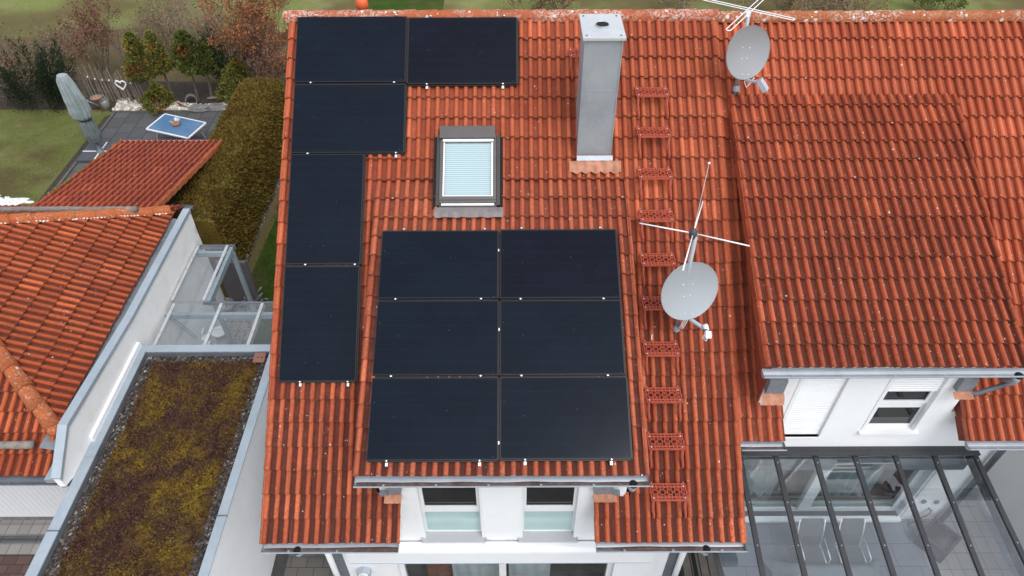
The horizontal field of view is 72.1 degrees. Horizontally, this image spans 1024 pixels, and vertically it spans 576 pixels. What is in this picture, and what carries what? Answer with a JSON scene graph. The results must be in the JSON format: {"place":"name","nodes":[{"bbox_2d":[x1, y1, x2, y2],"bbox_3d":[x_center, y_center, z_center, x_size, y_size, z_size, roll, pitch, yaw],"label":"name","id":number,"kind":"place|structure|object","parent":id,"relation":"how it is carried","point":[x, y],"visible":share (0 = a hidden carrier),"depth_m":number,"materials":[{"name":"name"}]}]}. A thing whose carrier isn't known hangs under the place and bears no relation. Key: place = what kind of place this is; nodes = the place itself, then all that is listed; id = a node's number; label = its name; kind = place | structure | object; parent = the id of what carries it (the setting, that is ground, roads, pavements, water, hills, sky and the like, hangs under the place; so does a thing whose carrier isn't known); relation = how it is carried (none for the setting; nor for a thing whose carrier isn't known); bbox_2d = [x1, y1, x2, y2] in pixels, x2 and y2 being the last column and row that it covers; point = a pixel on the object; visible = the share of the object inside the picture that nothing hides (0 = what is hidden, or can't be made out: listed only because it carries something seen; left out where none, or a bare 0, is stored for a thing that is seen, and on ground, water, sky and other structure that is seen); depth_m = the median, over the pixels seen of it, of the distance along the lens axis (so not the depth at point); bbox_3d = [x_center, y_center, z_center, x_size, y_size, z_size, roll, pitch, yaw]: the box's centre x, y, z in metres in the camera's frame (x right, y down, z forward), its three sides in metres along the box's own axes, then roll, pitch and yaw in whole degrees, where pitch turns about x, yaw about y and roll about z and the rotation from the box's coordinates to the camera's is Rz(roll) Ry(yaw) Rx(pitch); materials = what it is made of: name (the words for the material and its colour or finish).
{"place":"outdoors","nodes":[
{"label":"outdoors","id":0,"kind":"place"},
{"bbox_2d":[0,554,34,575],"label":"driveway","id":1,"kind":"structure","parent":0,"point":[14,565],"depth_m":12.89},
{"bbox_2d":[0,520,51,554],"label":"drain strip","id":2,"kind":"object","parent":1,"relation":"on","point":[24,526],"depth_m":13.34,"materials":[{"name":"concrete"}]},
{"bbox_2d":[0,534,44,543],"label":"drain channel","id":3,"kind":"object","parent":2,"relation":"on","point":[35,539],"visible":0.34,"depth_m":13.22,"materials":[{"name":"metal"}]},
{"bbox_2d":[0,109,111,205],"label":"lawn","id":4,"kind":"structure","parent":0,"point":[59,154],"depth_m":22.69,"materials":[{"name":"green plant"}]},
{"bbox_2d":[0,195,33,205],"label":"snow patch","id":5,"kind":"object","parent":4,"relation":"on","point":[6,200],"visible":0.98,"depth_m":20.65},
{"bbox_2d":[63,112,222,181],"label":"patio","id":6,"kind":"structure","parent":0,"point":[126,125],"depth_m":23.55,"materials":[{"name":"stone"}]},
{"bbox_2d":[56,73,116,162],"bbox_3d":[-13.093,-5.271,21.482,1.120,2.740,1.040,0,44,0],"label":"closed parasol","id":7,"kind":"object","parent":6,"relation":"on","point":[77,104],"visible":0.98,"depth_m":21.38,"materials":[{"name":"fabric"}]},
{"bbox_2d":[56,110,222,186],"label":"patio kerb","id":8,"kind":"structure","parent":6,"relation":"on","point":[75,162],"depth_m":23.95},
{"bbox_2d":[146,113,206,139],"bbox_3d":[-10.613,-4.874,22.498,1.688,0.734,0.980,14,46,14],"label":"garden table","id":9,"kind":"object","parent":6,"relation":"on","point":[187,128],"visible":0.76,"depth_m":22.20,"materials":[{"name":"blue"}]},
{"bbox_2d":[216,305,265,344],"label":"court floor","id":10,"kind":"structure","parent":0,"point":[235,326],"depth_m":17.06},
{"bbox_2d":[171,245,259,344],"bbox_3d":[-6.562,0.483,15.846,0.831,2.390,1.736,0,44,0],"label":"glass canopy","id":11,"kind":"object","parent":10,"relation":"on","point":[229,254],"visible":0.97,"depth_m":15.42,"materials":[{"name":"metal"}]},
{"bbox_2d":[211,326,227,343],"bbox_3d":[-6.531,1.053,15.792,0.335,0.351,0.335,0,44,0],"label":"bucket","id":12,"kind":"object","parent":10,"relation":"on","point":[218,334],"visible":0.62,"depth_m":15.70,"materials":[{"name":"white plastic"}]},
{"bbox_2d":[222,297,234,311],"bbox_3d":[-6.986,0.511,17.270,0.444,0.360,0.444,0,44,0],"label":"clay pot","id":13,"kind":"object","parent":10,"relation":"on","point":[228,308],"visible":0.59,"depth_m":17.20,"materials":[{"name":"grey ceramic"}]},
{"bbox_2d":[215,260,260,306],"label":"storage wall","id":14,"kind":"structure","parent":10,"relation":"on","point":[231,281],"depth_m":16.96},
{"bbox_2d":[227,177,279,296],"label":"gravel path","id":15,"kind":"structure","parent":0,"point":[264,215],"depth_m":20.12,"materials":[{"name":"gravel"}]},
{"bbox_2d":[0,0,1023,575],"bbox_3d":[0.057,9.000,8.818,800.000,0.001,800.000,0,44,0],"label":"ground","id":16,"kind":"structure","parent":0,"point":[14,18],"depth_m":30.31,"materials":[{"name":"green plant"}]},
{"bbox_2d":[38,115,109,201],"bbox_3d":[-13.750,-2.709,20.846,0.380,0.001,9.600,0,44,0],"label":"lawn border","id":17,"kind":"object","parent":16,"relation":"on","point":[69,165],"visible":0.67,"depth_m":22.02,"materials":[{"name":"soil"}]},
{"bbox_2d":[0,204,225,519],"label":"bungalow","id":18,"kind":"object","parent":16,"relation":"on","point":[86,302],"visible":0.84,"depth_m":12.92,"materials":[{"name":"tile"}]},
{"bbox_2d":[0,440,35,448],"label":"snow log","id":19,"kind":"object","parent":18,"relation":"attached to","point":[17,444],"visible":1,"depth_m":11.15,"materials":[{"name":"brown wood"}]},
{"bbox_2d":[0,205,137,212],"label":"roof ridge","id":20,"kind":"object","parent":18,"relation":"attached to","point":[51,209],"visible":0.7,"depth_m":14.72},
{"bbox_2d":[153,301,272,344],"bbox_3d":[-5.587,0.967,14.254,2.850,0.810,1.197,0,44,0],"label":"glass canopy","id":21,"kind":"object","parent":18,"relation":"attached to","point":[171,315],"visible":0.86,"depth_m":14.22,"materials":[{"name":"metal"}]},
{"bbox_2d":[32,139,221,207],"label":"garden shed","id":22,"kind":"structure","parent":16,"relation":"on","point":[138,173],"depth_m":17.21,"materials":[{"name":"tile"}]},
{"bbox_2d":[0,79,285,111],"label":"garden bed","id":23,"kind":"object","parent":16,"relation":"on","point":[181,90],"visible":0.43,"depth_m":25.19,"materials":[{"name":"soil"}]},
{"bbox_2d":[0,8,37,106],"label":"shrub","id":24,"kind":"object","parent":23,"relation":"on","point":[3,62],"visible":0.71,"depth_m":23.79,"materials":[{"name":"brown plant"}]},
{"bbox_2d":[0,36,77,114],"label":"yew tree","id":25,"kind":"object","parent":23,"relation":"on","point":[47,84],"visible":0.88,"depth_m":23.76,"materials":[{"name":"green plant"}]},
{"bbox_2d":[87,95,111,110],"bbox_3d":[-14.256,-6.411,24.260,0.700,0.531,0.299,0,44,0],"label":"watering can","id":26,"kind":"object","parent":23,"relation":"on","point":[105,105],"visible":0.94,"depth_m":24.24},
{"bbox_2d":[64,63,146,103],"bbox_3d":[-14.082,-7.075,24.374,2.948,1.322,0.169,12,46,12],"label":"stake fence","id":27,"kind":"object","parent":23,"relation":"on","point":[116,92],"visible":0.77,"depth_m":24.43,"materials":[{"name":"wood"}]},
{"bbox_2d":[120,31,159,102],"bbox_3d":[-12.418,-7.321,23.647,1.189,2.678,1.222,14,46,15],"label":"thuja tree","id":28,"kind":"object","parent":23,"relation":"on","point":[131,42],"visible":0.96,"depth_m":23.27,"materials":[{"name":"green plant"}]},
{"bbox_2d":[144,28,175,101],"bbox_3d":[-11.845,-7.451,23.777,0.862,2.675,0.862,-20,48,-19],"label":"thuja tree","id":29,"kind":"object","parent":23,"relation":"on","point":[153,49],"visible":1,"depth_m":23.38,"materials":[{"name":"green plant"}]},
{"bbox_2d":[112,98,227,110],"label":"pebbles","id":30,"kind":"object","parent":23,"relation":"on","point":[124,105],"visible":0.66,"depth_m":24.39,"materials":[{"name":"gravel"}]},
{"bbox_2d":[137,81,175,115],"bbox_3d":[-12.235,-6.600,24.095,1.224,1.067,1.259,-31,52,-28],"label":"round bush","id":31,"kind":"object","parent":30,"relation":"on","point":[157,91],"visible":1,"depth_m":23.97,"materials":[{"name":"green plant"}]},
{"bbox_2d":[165,29,207,100],"bbox_3d":[-10.895,-7.577,23.958,1.241,2.599,1.504,15,47,15],"label":"thuja tree","id":32,"kind":"object","parent":23,"relation":"on","point":[181,61],"visible":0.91,"depth_m":23.39,"materials":[{"name":"green plant"}]},
{"bbox_2d":[187,104,208,112],"bbox_3d":[-10.785,-6.172,24.271,0.806,0.354,0.365,0,44,0],"label":"border rock","id":33,"kind":"object","parent":23,"relation":"on","point":[198,108],"visible":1,"depth_m":24.16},
{"bbox_2d":[195,40,218,96],"bbox_3d":[-10.408,-7.462,24.190,0.856,2.112,0.871,0,44,0],"label":"thuja tree","id":34,"kind":"object","parent":23,"relation":"on","point":[206,51],"visible":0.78,"depth_m":23.83,"materials":[{"name":"green plant"}]},
{"bbox_2d":[207,103,225,111],"bbox_3d":[-10.175,-6.219,24.313,0.746,0.336,0.389,0,44,0],"label":"border rock","id":35,"kind":"object","parent":23,"relation":"on","point":[215,107],"visible":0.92,"depth_m":24.19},
{"bbox_2d":[191,21,262,87],"bbox_3d":[-9.682,-8.011,24.532,2.101,2.411,1.947,0,44,0],"label":"shrub","id":36,"kind":"object","parent":23,"relation":"on","point":[220,61],"visible":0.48,"depth_m":24.06,"materials":[{"name":"brown plant"}]},
{"bbox_2d":[174,0,290,78],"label":"shrub","id":37,"kind":"object","parent":23,"relation":"on","point":[240,25],"visible":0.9,"depth_m":22.90,"materials":[{"name":"brown plant"}]},
{"bbox_2d":[214,55,253,103],"bbox_3d":[-9.586,-7.169,24.219,1.586,1.648,1.520,-15,46,-15],"label":"olive bush","id":38,"kind":"object","parent":23,"relation":"on","point":[227,70],"visible":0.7,"depth_m":24.05,"materials":[{"name":"green plant"}]},
{"bbox_2d":[237,6,286,85],"bbox_3d":[-8.016,-7.554,23.362,1.659,3.378,2.743,-30,52,-27],"label":"shrub","id":39,"kind":"object","parent":23,"relation":"on","point":[276,72],"visible":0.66,"depth_m":23.23,"materials":[{"name":"brown plant"}]},
{"bbox_2d":[0,24,287,82],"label":"leaf litter","id":40,"kind":"object","parent":16,"relation":"on","point":[175,75],"depth_m":27.23,"materials":[{"name":"plant"}]},
{"bbox_2d":[0,1,70,78],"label":"shrub","id":41,"kind":"object","parent":40,"relation":"on","point":[9,54],"visible":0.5,"depth_m":25.80,"materials":[{"name":"plant"}]},
{"bbox_2d":[0,13,103,70],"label":"shrub","id":42,"kind":"object","parent":40,"relation":"on","point":[46,40],"visible":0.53,"depth_m":26.56,"materials":[{"name":"beige plant"}]},
{"bbox_2d":[48,0,121,77],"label":"shrub","id":43,"kind":"object","parent":40,"relation":"on","point":[87,32],"visible":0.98,"depth_m":24.79,"materials":[{"name":"brown plant"}]},
{"bbox_2d":[89,1,170,83],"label":"shrub","id":44,"kind":"object","parent":40,"relation":"on","point":[123,35],"visible":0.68,"depth_m":24.65,"materials":[{"name":"plant"}]},
{"bbox_2d":[111,0,206,57],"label":"shrub","id":45,"kind":"object","parent":40,"relation":"on","point":[158,20],"visible":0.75,"depth_m":25.82,"materials":[{"name":"beige plant"}]},
{"bbox_2d":[149,0,236,82],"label":"shrub","id":46,"kind":"object","parent":40,"relation":"on","point":[198,30],"visible":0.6,"depth_m":23.98,"materials":[{"name":"plant"}]},
{"bbox_2d":[25,344,275,575],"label":"garage","id":47,"kind":"structure","parent":16,"relation":"on","point":[234,547],"depth_m":11.63,"materials":[{"name":"plant"}]},
{"bbox_2d":[43,356,267,575],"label":"gravel","id":48,"kind":"structure","parent":47,"relation":"on","point":[146,369],"depth_m":11.60,"materials":[{"name":"gravel"}]},
{"bbox_2d":[54,360,258,575],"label":"moss","id":49,"kind":"object","parent":47,"relation":"on","point":[148,508],"visible":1,"depth_m":11.36,"materials":[{"name":"plant"}]},
{"bbox_2d":[253,353,265,362],"bbox_3d":[-4.665,1.287,13.004,0.210,0.042,0.200,0,44,0],"label":"vent cover","id":50,"kind":"object","parent":47,"relation":"on","point":[259,358],"visible":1,"depth_m":12.99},
{"bbox_2d":[171,76,285,276],"bbox_3d":[-7.760,-3.469,20.071,1.580,2.266,7.098,0,44,0],"label":"clipped hedge","id":51,"kind":"object","parent":16,"relation":"on","point":[230,184],"visible":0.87,"depth_m":19.13,"materials":[{"name":"green plant"}]},
{"bbox_2d":[284,554,341,575],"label":"passage","id":52,"kind":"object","parent":16,"relation":"on","point":[310,565],"depth_m":12.84},
{"bbox_2d":[271,554,288,575],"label":"passage kerb","id":53,"kind":"structure","parent":52,"relation":"on","point":[280,564],"depth_m":12.86,"materials":[{"name":"concrete"}]},
{"bbox_2d":[251,0,443,343],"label":"grass strip","id":54,"kind":"object","parent":16,"relation":"on","point":[397,5],"depth_m":18.87,"materials":[{"name":"plant"}]},
{"bbox_2d":[231,205,277,343],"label":"strip tufts","id":55,"kind":"object","parent":54,"relation":"on","point":[263,286],"visible":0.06,"depth_m":18.27,"materials":[{"name":"green plant"}]},
{"bbox_2d":[503,0,565,9],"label":"shrub","id":56,"kind":"object","parent":16,"relation":"on","point":[538,4],"visible":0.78,"depth_m":29.46,"materials":[{"name":"brown plant"}]},
{"bbox_2d":[541,0,579,9],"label":"shrub","id":57,"kind":"object","parent":16,"relation":"on","point":[562,2],"visible":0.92,"depth_m":29.48,"materials":[{"name":"brown plant"}]},
{"bbox_2d":[651,0,696,8],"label":"shrub","id":58,"kind":"object","parent":16,"relation":"on","point":[686,1],"visible":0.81,"depth_m":29.22,"materials":[{"name":"beige plant"}]},
{"bbox_2d":[732,0,853,10],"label":"shrub","id":59,"kind":"object","parent":16,"relation":"on","point":[788,2],"visible":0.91,"depth_m":28.92,"materials":[{"name":"beige plant"}]},
{"bbox_2d":[807,0,890,10],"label":"shrub","id":60,"kind":"object","parent":16,"relation":"on","point":[854,6],"visible":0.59,"depth_m":29.22,"materials":[{"name":"brown plant"}]},
{"bbox_2d":[910,0,968,10],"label":"shrub","id":61,"kind":"object","parent":16,"relation":"on","point":[961,4],"visible":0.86,"depth_m":28.97,"materials":[{"name":"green plant"}]},
{"bbox_2d":[971,450,1023,549],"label":"side building","id":62,"kind":"structure","parent":16,"relation":"on","point":[1005,473],"depth_m":12.66,"materials":[{"name":"white paint"}]},
{"bbox_2d":[676,552,717,575],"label":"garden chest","id":63,"kind":"object","parent":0,"point":[696,564],"visible":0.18,"depth_m":12.29,"materials":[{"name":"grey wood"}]},
{"bbox_2d":[718,517,1018,575],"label":"neighbour terrace","id":64,"kind":"structure","parent":0,"point":[907,555],"depth_m":12.71,"materials":[{"name":"tile"}]},
{"bbox_2d":[786,518,830,563],"bbox_3d":[5.187,4.531,12.238,0.464,0.959,0.651,0,44,0],"label":"patio chair","id":65,"kind":"object","parent":64,"relation":"on","point":[811,533],"visible":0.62,"depth_m":12.19,"materials":[{"name":"grey"}]},
{"bbox_2d":[762,557,880,575],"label":"covered table","id":66,"kind":"object","parent":64,"relation":"on","point":[783,568],"visible":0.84,"depth_m":11.76,"materials":[{"name":"fabric"}]},
{"bbox_2d":[825,518,871,563],"bbox_3d":[5.887,4.528,12.236,0.444,0.959,0.651,0,44,0],"label":"patio chair","id":67,"kind":"object","parent":64,"relation":"on","point":[852,531],"visible":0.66,"depth_m":12.19,"materials":[{"name":"grey"}]},
{"bbox_2d":[716,9,1023,522],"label":"terraced house","id":68,"kind":"structure","parent":0,"point":[874,169],"depth_m":10.86,"materials":[{"name":"tile"}]},
{"bbox_2d":[726,16,769,95],"bbox_3d":[3.665,-3.447,10.889,0.741,1.353,0.601,14,46,14],"label":"satellite dish","id":69,"kind":"object","parent":68,"relation":"on","point":[747,51],"visible":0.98,"depth_m":10.82,"materials":[{"name":"metal"}]},
{"bbox_2d":[703,0,794,30],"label":"antenna","id":70,"kind":"object","parent":69,"relation":"attached to","point":[747,12],"visible":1,"depth_m":10.52,"materials":[{"name":"white metal"}]},
{"bbox_2d":[783,378,853,439],"bbox_3d":[4.562,1.791,10.723,0.759,1.658,0.120,0,44,0],"label":"window","id":71,"kind":"structure","parent":68,"relation":"in","point":[814,403],"depth_m":10.72,"materials":[{"name":"white paint"}]},
{"bbox_2d":[744,470,936,522],"bbox_3d":[5.371,3.530,12.581,3.714,1.780,0.500,0,44,0],"label":"sliding door","id":72,"kind":"structure","parent":68,"relation":"in","point":[846,482],"depth_m":12.97,"materials":[{"name":"white paint"}]},
{"bbox_2d":[712,446,1023,575],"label":"patio roof","id":73,"kind":"structure","parent":68,"relation":"attached to","point":[939,459],"depth_m":11.17,"materials":[{"name":"silver metal"}]},
{"bbox_2d":[858,378,952,434],"bbox_3d":[5.938,1.718,10.663,0.935,1.482,0.215,0,44,0],"label":"window","id":74,"kind":"structure","parent":68,"relation":"in","point":[904,401],"depth_m":10.72,"materials":[{"name":"white paint"}]},
{"bbox_2d":[909,492,1012,575],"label":"terrace side paving","id":75,"kind":"structure","parent":0,"point":[957,561],"depth_m":12.70,"materials":[{"name":"tile"}]},
{"bbox_2d":[913,517,962,563],"bbox_3d":[7.648,4.530,12.660,0.520,0.340,0.520,-29,51,-26],"label":"planter box","id":76,"kind":"object","parent":75,"relation":"on","point":[944,539],"visible":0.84,"depth_m":12.60,"materials":[{"name":"grey metal"}]},
{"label":"terrace floor","id":77,"kind":"structure","parent":0,"visible":0},
{"bbox_2d":[259,0,746,575],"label":"row house","id":78,"kind":"structure","parent":77,"relation":"on","point":[547,142],"depth_m":10.86,"materials":[{"name":"tile"}]},
{"bbox_2d":[279,265,361,386],"bbox_3d":[-2.893,0.561,10.651,1.167,0.105,1.857,0,80,0],"label":"solar panel","id":79,"kind":"object","parent":78,"relation":"on","point":[320,325],"visible":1,"depth_m":10.62,"materials":[{"name":"black glass"}]},
{"bbox_2d":[285,153,365,265],"bbox_3d":[-2.893,-1.235,10.970,1.173,0.099,1.816,0,80,0],"label":"solar panel","id":80,"kind":"object","parent":78,"relation":"attached to","point":[325,221],"visible":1,"depth_m":10.93,"materials":[{"name":"black glass"}]},
{"bbox_2d":[291,84,406,158],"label":"solar panel","id":81,"kind":"object","parent":78,"relation":"attached to","point":[367,119],"visible":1,"depth_m":11.19,"materials":[{"name":"black glass"}]},
{"bbox_2d":[294,14,408,83],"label":"solar panel","id":82,"kind":"object","parent":78,"relation":"attached to","point":[353,50],"visible":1,"depth_m":11.40,"materials":[{"name":"black glass"}]},
{"bbox_2d":[356,566,371,575],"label":"wall lamp","id":83,"kind":"object","parent":78,"relation":"attached to","point":[364,571],"visible":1,"depth_m":11.91,"materials":[{"name":"grey plastic"}]},
{"bbox_2d":[366,376,499,466],"bbox_3d":[-1.058,1.813,9.619,1.783,0.105,1.240,0,68,0],"label":"solar panel","id":84,"kind":"object","parent":78,"relation":"attached to","point":[443,419],"visible":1,"depth_m":9.59,"materials":[{"name":"black glass"}]},
{"bbox_2d":[372,300,499,376],"bbox_3d":[-1.063,0.713,10.066,1.783,0.099,1.164,0,68,0],"label":"solar panel","id":85,"kind":"object","parent":78,"relation":"attached to","point":[425,338],"visible":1,"depth_m":10.03,"materials":[{"name":"black glass"}]},
{"bbox_2d":[378,228,499,300],"bbox_3d":[-1.074,-0.359,10.499,1.776,0.099,1.173,0,68,0],"label":"solar panel","id":86,"kind":"object","parent":78,"relation":"attached to","point":[439,264],"visible":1,"depth_m":10.46,"materials":[{"name":"black glass"}]},
{"bbox_2d":[415,475,485,542],"bbox_3d":[-0.927,3.188,10.520,1.025,2.311,0.226,0,44,0],"label":"window","id":87,"kind":"structure","parent":78,"relation":"in","point":[447,515],"depth_m":10.89,"materials":[{"name":"white paint"}]},
{"bbox_2d":[407,15,518,89],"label":"solar panel","id":88,"kind":"object","parent":78,"relation":"attached to","point":[462,51],"visible":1,"depth_m":11.38,"materials":[{"name":"black glass"}]},
{"bbox_2d":[433,126,502,217],"bbox_3d":[-0.683,-1.824,10.983,1.092,0.873,1.338,0,44,0],"label":"roof window","id":89,"kind":"structure","parent":78,"relation":"in","point":[466,181],"depth_m":10.98,"materials":[{"name":"glass"}]},
{"bbox_2d":[399,563,612,575],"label":"terrace door","id":90,"kind":"structure","parent":78,"relation":"in","point":[458,569],"depth_m":12.81,"materials":[{"name":"white paint"}]},
{"bbox_2d":[518,475,580,542],"bbox_3d":[0.567,3.182,10.516,0.939,2.311,0.226,0,44,0],"label":"window","id":91,"kind":"structure","parent":78,"relation":"in","point":[548,514],"depth_m":10.89,"materials":[{"name":"white paint"}]},
{"bbox_2d":[500,227,620,299],"bbox_3d":[0.711,-0.370,10.496,1.771,0.099,1.189,0,68,0],"label":"solar panel","id":92,"kind":"object","parent":78,"relation":"attached to","point":[552,264],"visible":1,"depth_m":10.45,"materials":[{"name":"black glass"}]},
{"bbox_2d":[500,299,625,376],"bbox_3d":[0.716,0.706,10.062,1.768,0.099,1.161,0,68,0],"label":"solar panel","id":93,"kind":"object","parent":78,"relation":"attached to","point":[566,338],"visible":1,"depth_m":10.02,"materials":[{"name":"black glass"}]},
{"bbox_2d":[500,375,632,465],"bbox_3d":[0.729,1.799,9.617,1.780,0.105,1.235,0,68,0],"label":"solar panel","id":94,"kind":"object","parent":78,"relation":"attached to","point":[553,419],"visible":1,"depth_m":9.59,"materials":[{"name":"black glass"}]},
{"bbox_2d":[568,47,579,79],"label":"roof step","id":95,"kind":"object","parent":78,"relation":"attached to","point":[574,51],"visible":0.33,"depth_m":11.30,"materials":[{"name":"metal"}]},
{"bbox_2d":[634,85,669,118],"bbox_3d":[2.233,-2.982,11.277,0.537,0.372,0.408,0,44,0],"label":"roof step","id":96,"kind":"object","parent":78,"relation":"attached to","point":[657,90],"visible":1,"depth_m":11.19,"materials":[{"name":"red metal"}]},
{"bbox_2d":[636,125,671,158],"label":"roof step","id":97,"kind":"object","parent":78,"relation":"on","point":[666,129],"visible":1,"depth_m":11.06,"materials":[{"name":"metal"}]},
{"bbox_2d":[637,166,672,199],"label":"roof step","id":98,"kind":"object","parent":78,"relation":"on","point":[669,176],"visible":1,"depth_m":10.94,"materials":[{"name":"metal"}]},
{"bbox_2d":[638,208,674,242],"bbox_3d":[2.230,-0.978,10.925,0.537,0.372,0.408,0,44,0],"label":"roof step","id":99,"kind":"object","parent":78,"relation":"on","point":[658,213],"visible":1,"depth_m":10.83,"materials":[{"name":"metal"}]},
{"bbox_2d":[639,251,675,285],"bbox_3d":[2.228,-0.299,10.805,0.537,0.372,0.408,0,44,0],"label":"roof step","id":100,"kind":"object","parent":78,"relation":"attached to","point":[664,263],"visible":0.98,"depth_m":10.71,"materials":[{"name":"metal"}]},
{"bbox_2d":[641,295,675,329],"bbox_3d":[2.230,0.361,10.689,0.537,0.372,0.408,0,44,0],"label":"roof step","id":101,"kind":"object","parent":78,"relation":"on","point":[648,307],"visible":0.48,"depth_m":10.59,"materials":[{"name":"metal"}]},
{"bbox_2d":[643,340,679,375],"bbox_3d":[2.232,1.041,10.569,0.537,0.372,0.408,0,44,0],"label":"roof step","id":102,"kind":"object","parent":78,"relation":"on","point":[646,345],"visible":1,"depth_m":10.47,"materials":[{"name":"metal"}]},
{"bbox_2d":[645,385,682,421],"bbox_3d":[2.240,1.711,10.452,0.537,0.372,0.408,0,44,0],"label":"roof step","id":103,"kind":"object","parent":78,"relation":"on","point":[663,400],"visible":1,"depth_m":10.36,"materials":[{"name":"metal"}]},
{"bbox_2d":[647,431,684,467],"bbox_3d":[2.247,2.370,10.335,0.537,0.372,0.408,0,44,0],"label":"roof step","id":104,"kind":"object","parent":78,"relation":"on","point":[669,447],"visible":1,"depth_m":10.24,"materials":[{"name":"metal"}]},
{"bbox_2d":[649,481,687,518],"bbox_3d":[2.260,3.070,10.213,0.537,0.372,0.408,0,44,0],"label":"roof step","id":105,"kind":"object","parent":78,"relation":"on","point":[676,497],"visible":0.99,"depth_m":10.12,"materials":[{"name":"metal"}]},
{"bbox_2d":[661,236,717,340],"bbox_3d":[2.489,0.170,9.949,0.799,1.991,0.660,8,45,9],"label":"satellite dish","id":106,"kind":"object","parent":78,"relation":"attached to","point":[690,291],"visible":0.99,"depth_m":9.95,"materials":[{"name":"metal"}]},
{"bbox_2d":[639,162,749,270],"bbox_3d":[2.404,-1.085,8.979,1.100,1.217,1.050,-19,47,-18],"label":"crossed rod antenna","id":107,"kind":"object","parent":106,"relation":"attached to","point":[693,233],"visible":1,"depth_m":9.30,"materials":[{"name":"metal"}]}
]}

